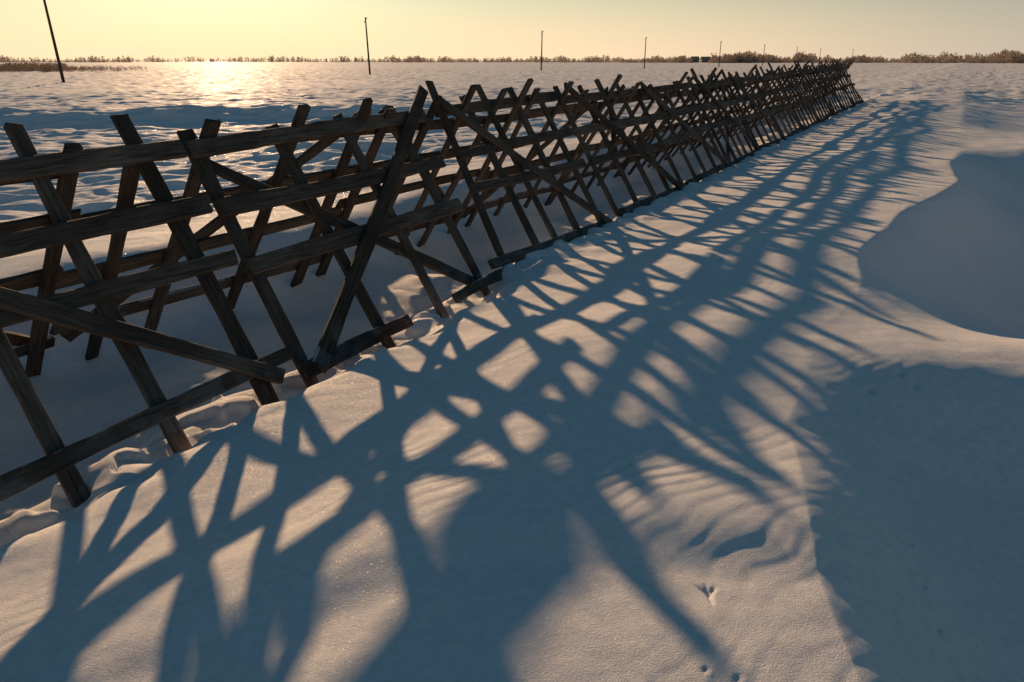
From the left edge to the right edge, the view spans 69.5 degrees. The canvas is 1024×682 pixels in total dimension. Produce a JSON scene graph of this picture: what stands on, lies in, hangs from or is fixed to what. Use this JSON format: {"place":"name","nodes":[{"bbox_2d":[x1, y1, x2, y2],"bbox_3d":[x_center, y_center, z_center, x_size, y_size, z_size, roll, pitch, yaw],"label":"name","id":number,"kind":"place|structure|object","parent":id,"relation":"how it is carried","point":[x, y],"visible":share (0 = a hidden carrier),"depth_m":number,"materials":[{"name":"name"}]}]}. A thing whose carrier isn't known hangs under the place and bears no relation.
{"place":"outdoors","nodes":[
{"label":"outdoors","id":0,"kind":"place"},
{"bbox_2d":[0,61,1023,681],"bbox_3d":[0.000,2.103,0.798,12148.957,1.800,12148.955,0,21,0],"label":"snow ground","id":1,"kind":"structure","parent":0,"point":[758,417],"depth_m":3.78,"materials":[{"name":"white snow"}]},
{"bbox_2d":[43,0,64,82],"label":"utility pole","id":2,"kind":"object","parent":1,"relation":"on","point":[55,46],"visible":0.91,"depth_m":69.53,"materials":[{"name":"brown wood"}]},
{"bbox_2d":[0,61,145,71],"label":"shrub strip","id":3,"kind":"object","parent":1,"relation":"on","point":[25,66],"visible":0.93,"depth_m":152.03,"materials":[{"name":"brown plant"}]},
{"bbox_2d":[364,17,370,74],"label":"utility pole","id":4,"kind":"object","parent":1,"relation":"on","point":[367,47],"visible":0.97,"depth_m":112.44,"materials":[{"name":"brown wood"}]},
{"bbox_2d":[0,58,863,507],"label":"wooden snow fence","id":5,"kind":"object","parent":1,"relation":"on","point":[54,230],"visible":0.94,"depth_m":5.51,"materials":[{"name":"brown wood"}]},
{"bbox_2d":[0,49,1023,62],"bbox_3d":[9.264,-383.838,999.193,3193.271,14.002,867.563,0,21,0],"label":"distant tree line","id":6,"kind":"object","parent":1,"relation":"on","point":[1007,56],"visible":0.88,"depth_m":728.11,"materials":[{"name":"brown plant"}]},
{"bbox_2d":[541,31,542,69],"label":"utility pole","id":7,"kind":"object","parent":1,"relation":"on","point":[541,49],"visible":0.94,"depth_m":155.23,"materials":[{"name":"brown wood"}]},
{"bbox_2d":[0,0,1023,60],"label":"sky","id":8,"kind":"structure","parent":0,"point":[140,30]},
{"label":"walls","id":9,"kind":"object","parent":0,"visible":0},
{"bbox_2d":[691,56,699,59],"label":"roof","id":10,"kind":"structure","parent":9,"relation":"on","point":[695,57],"depth_m":838.78,"materials":[{"name":"grey metal"}]}
]}

